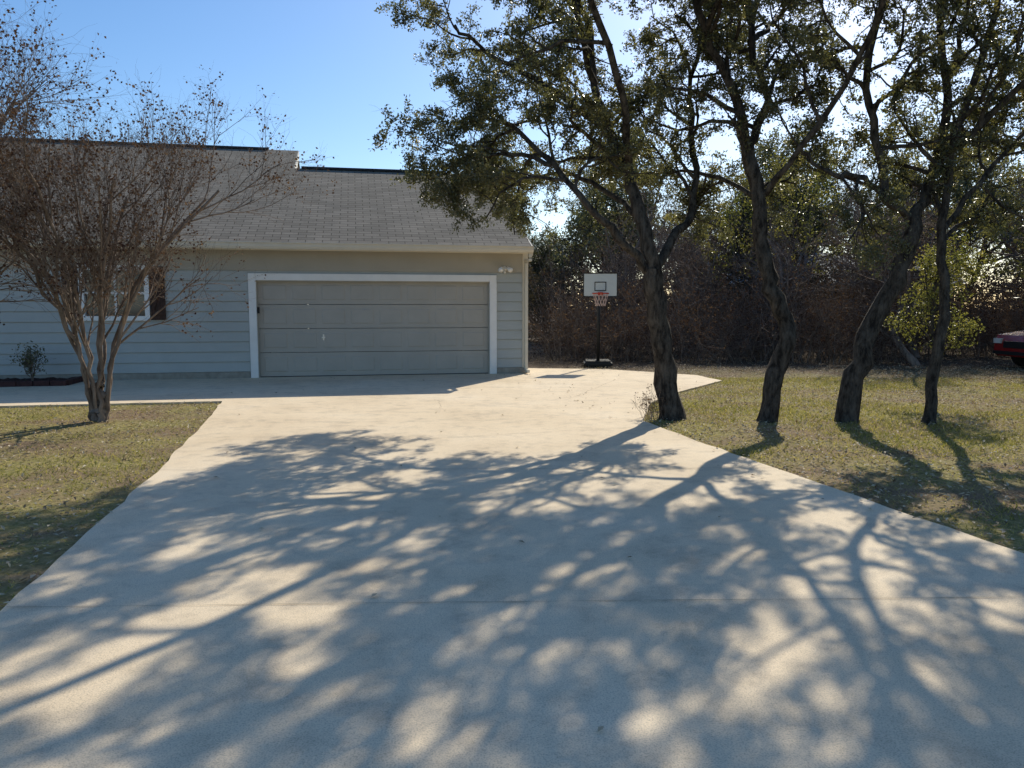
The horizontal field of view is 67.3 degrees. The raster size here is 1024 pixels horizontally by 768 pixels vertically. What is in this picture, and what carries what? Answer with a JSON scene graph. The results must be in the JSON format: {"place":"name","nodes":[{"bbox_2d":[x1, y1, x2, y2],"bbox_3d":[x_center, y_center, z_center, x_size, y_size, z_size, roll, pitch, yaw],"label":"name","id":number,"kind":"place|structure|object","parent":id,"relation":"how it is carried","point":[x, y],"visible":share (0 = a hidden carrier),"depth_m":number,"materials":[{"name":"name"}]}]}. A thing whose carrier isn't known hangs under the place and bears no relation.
{"place":"outdoors","nodes":[
{"label":"outdoors","id":0,"kind":"place"},
{"bbox_2d":[0,140,530,245],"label":"roof front","id":1,"kind":"structure","parent":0,"point":[365,207],"depth_m":17.37,"materials":[{"name":"grey"}]},
{"bbox_2d":[1,137,268,149],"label":"ridge vent","id":2,"kind":"object","parent":1,"relation":"on","point":[232,147],"visible":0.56,"depth_m":21.23,"materials":[{"name":"grey"}]},
{"bbox_2d":[0,238,533,252],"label":"gutter","id":3,"kind":"object","parent":1,"relation":"attached to","point":[365,246],"visible":0.52,"depth_m":15.44,"materials":[{"name":"white metal"}]},
{"bbox_2d":[301,166,444,173],"bbox_3d":[-3.676,-5.722,20.614,3.800,0.060,0.200,-1,6,-11],"label":"ridge vent","id":4,"kind":"object","parent":1,"relation":"attached to","point":[358,169],"visible":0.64,"depth_m":20.43,"materials":[{"name":"grey"}]},
{"bbox_2d":[0,368,1023,767],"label":"driveway","id":5,"kind":"structure","parent":0,"point":[180,608],"depth_m":3.77,"materials":[{"name":"concrete"}]},
{"bbox_2d":[0,376,82,386],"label":"flower bed","id":6,"kind":"object","parent":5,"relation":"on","point":[18,382],"visible":0.77,"depth_m":14.19,"materials":[{"name":"brown soil"}]},
{"bbox_2d":[6,340,55,380],"bbox_3d":[-8.995,-0.416,14.292,0.778,0.787,0.722,3,6,26],"label":"garden shrub","id":7,"kind":"object","parent":6,"relation":"on","point":[28,362],"visible":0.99,"depth_m":14.28,"materials":[{"name":"green plant"}]},
{"bbox_2d":[0,268,85,375],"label":"wall","id":8,"kind":"structure","parent":5,"relation":"on","point":[32,322],"depth_m":14.95,"materials":[{"name":"paint"}]},
{"bbox_2d":[0,247,521,272],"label":"frieze board","id":9,"kind":"object","parent":8,"relation":"attached to","point":[287,260],"visible":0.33,"depth_m":15.92,"materials":[{"name":"paint"}]},
{"bbox_2d":[498,266,512,272],"bbox_3d":[-0.149,-2.455,16.513,0.322,0.156,0.219,-1,6,-11],"label":"flood light","id":10,"kind":"object","parent":9,"relation":"attached to","point":[504,269],"visible":1,"depth_m":16.47,"materials":[{"name":"white plastic"}]},
{"bbox_2d":[84,321,149,373],"bbox_3d":[-7.851,-0.685,15.371,1.180,1.260,0.150,-1,6,-11],"label":"wall under window","id":11,"kind":"structure","parent":5,"relation":"on","point":[123,342],"depth_m":15.31,"materials":[{"name":"paint"}]},
{"bbox_2d":[77,265,150,320],"bbox_3d":[-7.836,-1.798,15.186,1.280,1.090,0.120,-1,6,-11],"label":"window frame","id":12,"kind":"object","parent":11,"relation":"on","point":[147,316],"visible":0.49,"depth_m":15.21,"materials":[{"name":"white wood"}]},
{"bbox_2d":[61,266,165,319],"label":"shutters","id":13,"kind":"object","parent":12,"relation":"attached to","point":[159,303],"visible":0.29,"depth_m":15.28,"materials":[{"name":"brown wood"}]},
{"bbox_2d":[84,270,144,315],"bbox_3d":[-7.843,-1.796,15.219,1.100,0.900,0.008,-1,6,-11],"label":"window glass","id":14,"kind":"object","parent":12,"relation":"in","point":[135,308],"visible":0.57,"depth_m":15.24,"materials":[{"name":"grey glass"}]},
{"bbox_2d":[149,269,258,372],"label":"wall","id":15,"kind":"structure","parent":5,"relation":"on","point":[251,271],"depth_m":15.57,"materials":[{"name":"paint"}]},
{"bbox_2d":[248,273,258,377],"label":"trim","id":16,"kind":"structure","parent":15,"relation":"attached to","point":[253,328],"depth_m":15.69,"materials":[{"name":"white wood"}]},
{"bbox_2d":[256,280,260,377],"bbox_3d":[-5.224,-1.131,15.861,0.018,1.988,0.170,-1,6,-11],"label":"jamb","id":17,"kind":"object","parent":15,"relation":"attached to","point":[258,328],"visible":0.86,"depth_m":15.80,"materials":[{"name":"paint"}]},
{"bbox_2d":[256,270,488,281],"bbox_3d":[-2.869,-2.486,16.186,4.820,0.640,0.150,-1,6,-11],"label":"wall over door","id":18,"kind":"structure","parent":15,"relation":"attached to","point":[371,272],"depth_m":16.11,"materials":[{"name":"paint"}]},
{"bbox_2d":[257,282,487,376],"bbox_3d":[-2.870,-1.187,16.326,4.780,1.978,0.053,-1,6,-11],"label":"garage door","id":19,"kind":"structure","parent":18,"relation":"attached to","point":[415,339],"depth_m":16.29,"materials":[{"name":"paint"}]},
{"bbox_2d":[255,273,489,281],"bbox_3d":[-2.847,-2.226,16.105,4.816,0.140,0.064,-1,6,-11],"label":"door frame","id":20,"kind":"structure","parent":18,"relation":"attached to","point":[369,277],"depth_m":16.05,"materials":[{"name":"white wood"}]},
{"bbox_2d":[257,280,488,282],"bbox_3d":[-2.858,-2.150,16.165,4.780,0.020,0.098,-1,6,-11],"label":"jamb top","id":21,"kind":"object","parent":18,"relation":"attached to","point":[367,281],"visible":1,"depth_m":16.09,"materials":[{"name":"paint"}]},
{"bbox_2d":[262,373,482,376],"bbox_3d":[-2.871,-0.195,16.430,4.780,0.013,0.060,-1,6,-11],"label":"door seal","id":22,"kind":"object","parent":5,"relation":"on","point":[364,375],"depth_m":16.34,"materials":[{"name":"black plastic"}]},
{"bbox_2d":[487,283,489,373],"bbox_3d":[-0.516,-1.224,16.793,0.018,1.988,0.170,-1,6,-11],"label":"jamb","id":23,"kind":"object","parent":5,"relation":"on","point":[488,331],"visible":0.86,"depth_m":16.73,"materials":[{"name":"paint"}]},
{"bbox_2d":[489,275,496,373],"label":"trim","id":24,"kind":"structure","parent":5,"relation":"on","point":[493,318],"depth_m":16.66,"materials":[{"name":"white wood"}]},
{"bbox_2d":[489,272,521,367],"bbox_3d":[-0.103,-1.535,16.834,0.820,2.660,0.150,-1,6,-11],"label":"wall corner","id":25,"kind":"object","parent":5,"relation":"on","point":[492,273],"depth_m":16.76,"materials":[{"name":"paint"}]},
{"bbox_2d":[522,254,527,366],"bbox_3d":[0.283,-1.601,16.801,0.123,2.483,0.049,-1,6,-11],"label":"corner board","id":26,"kind":"object","parent":25,"relation":"attached to","point":[524,256],"visible":0.56,"depth_m":16.75,"materials":[{"name":"white wood"}]},
{"bbox_2d":[524,253,531,372],"bbox_3d":[0.349,-1.518,16.565,0.070,2.558,0.445,-1,6,-11],"label":"downspout","id":27,"kind":"object","parent":5,"relation":"on","point":[526,321],"visible":1,"depth_m":16.73,"materials":[{"name":"white metal"}]},
{"bbox_2d":[0,309,1023,610],"bbox_3d":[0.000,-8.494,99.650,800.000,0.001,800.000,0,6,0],"label":"ground","id":28,"kind":"structure","parent":0,"point":[26,569],"depth_m":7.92,"materials":[{"name":"green plant"}]},
{"bbox_2d":[0,0,130,325],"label":"crepe myrtle tree","id":29,"kind":"object","parent":28,"relation":"on","point":[68,100],"visible":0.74,"depth_m":8.68,"materials":[{"name":"brown plant"}]},
{"bbox_2d":[0,372,250,380],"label":"foundation","id":30,"kind":"object","parent":28,"relation":"on","point":[155,376],"visible":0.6,"depth_m":15.45,"materials":[{"name":"concrete"}]},
{"bbox_2d":[0,269,521,374],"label":"lap siding","id":31,"kind":"object","parent":30,"relation":"on","point":[216,352],"visible":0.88,"depth_m":15.44,"materials":[{"name":"paint"}]},
{"bbox_2d":[0,2,340,422],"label":"crepe myrtle tree","id":32,"kind":"object","parent":28,"relation":"on","point":[98,398],"visible":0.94,"depth_m":9.55,"materials":[{"name":"brown plant"}]},
{"bbox_2d":[270,166,308,352],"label":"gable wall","id":33,"kind":"structure","parent":28,"relation":"on","point":[288,328],"depth_m":18.37,"materials":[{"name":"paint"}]},
{"bbox_2d":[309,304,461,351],"bbox_3d":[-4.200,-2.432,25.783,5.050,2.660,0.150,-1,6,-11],"label":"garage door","id":34,"kind":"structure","parent":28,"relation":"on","point":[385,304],"depth_m":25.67,"materials":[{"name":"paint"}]},
{"bbox_2d":[462,304,486,350],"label":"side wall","id":35,"kind":"structure","parent":28,"relation":"on","point":[473,327],"depth_m":23.70,"materials":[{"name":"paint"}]},
{"bbox_2d":[497,367,525,373],"bbox_3d":[-0.005,-0.256,16.882,0.700,0.205,0.040,-1,6,-11],"label":"foundation","id":36,"kind":"object","parent":28,"relation":"on","point":[510,370],"visible":0.57,"depth_m":16.85,"materials":[{"name":"concrete"}]},
{"bbox_2d":[0,350,1023,731],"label":"fallen leaves","id":37,"kind":"object","parent":28,"relation":"on","point":[918,372],"visible":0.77,"depth_m":9.23,"materials":[{"name":"brown plant"}]},
{"bbox_2d":[367,0,784,420],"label":"live oak tree","id":38,"kind":"object","parent":28,"relation":"on","point":[490,175],"visible":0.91,"depth_m":9.81,"materials":[{"name":"green plant"}]},
{"bbox_2d":[583,273,617,367],"bbox_3d":[2.140,-1.552,18.833,0.820,2.295,1.510,0,6,4],"label":"basketball hoop","id":39,"kind":"object","parent":28,"relation":"on","point":[599,285],"visible":1,"depth_m":18.43,"materials":[{"name":"white plastic"}]},
{"bbox_2d":[632,383,667,419],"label":"dry weeds","id":40,"kind":"object","parent":28,"relation":"on","point":[652,403],"visible":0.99,"depth_m":10.06,"materials":[{"name":"beige plant"}]},
{"bbox_2d":[562,0,966,422],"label":"live oak tree","id":41,"kind":"object","parent":28,"relation":"on","point":[708,27],"visible":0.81,"depth_m":9.77,"materials":[{"name":"green plant"}]},
{"bbox_2d":[527,48,1023,365],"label":"background woods","id":42,"kind":"object","parent":28,"relation":"on","point":[814,222],"visible":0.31,"depth_m":26.39,"materials":[{"name":"green plant"}]},
{"bbox_2d":[528,207,1023,364],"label":"dry brush thicket","id":43,"kind":"object","parent":28,"relation":"on","point":[835,325],"visible":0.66,"depth_m":21.71,"materials":[{"name":"brown plant"}]},
{"bbox_2d":[528,240,1023,343],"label":"understorey scrub","id":44,"kind":"object","parent":28,"relation":"on","point":[532,296],"visible":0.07,"depth_m":32.66,"materials":[{"name":"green plant"}]},
{"bbox_2d":[679,287,953,328],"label":"walls","id":45,"kind":"structure","parent":28,"relation":"on","point":[784,291],"depth_m":43.27,"materials":[{"name":"grey"}]},
{"bbox_2d":[675,253,965,288],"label":"roof","id":46,"kind":"structure","parent":45,"relation":"on","point":[810,263],"depth_m":45.07,"materials":[{"name":"grey"}]},
{"bbox_2d":[733,0,1023,422],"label":"live oak tree","id":47,"kind":"object","parent":28,"relation":"on","point":[858,368],"visible":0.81,"depth_m":9.52,"materials":[{"name":"green plant"}]},
{"bbox_2d":[837,0,1023,424],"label":"live oak tree","id":48,"kind":"object","parent":28,"relation":"on","point":[948,170],"visible":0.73,"depth_m":9.69,"materials":[{"name":"green plant"}]},
{"bbox_2d":[882,227,999,353],"bbox_3d":[6.447,-1.004,11.558,1.509,2.772,1.655,0,6,0],"label":"young oak tree","id":49,"kind":"object","parent":28,"relation":"on","point":[933,290],"visible":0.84,"depth_m":11.52,"materials":[{"name":"green plant"}]},
{"bbox_2d":[993,330,1023,366],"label":"parked car","id":50,"kind":"object","parent":28,"relation":"on","point":[1011,344],"visible":1,"depth_m":18.59,"materials":[{"name":"red paint"}]},
{"bbox_2d":[0,0,1023,308],"label":"sky","id":51,"kind":"structure","parent":0,"point":[330,65],"materials":[{"name":"blue"}]},
{"bbox_3d":[-8.613,-2.654,14.708,18.305,0.020,0.398,-1,6,-11],"label":"soffit","id":52,"kind":"object","parent":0,"visible":0},
{"bbox_2d":[1,246,527,253],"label":"fascia","id":53,"kind":"structure","parent":52,"relation":"attached to","point":[341,250],"depth_m":15.54,"materials":[{"name":"white wood"}]}
]}

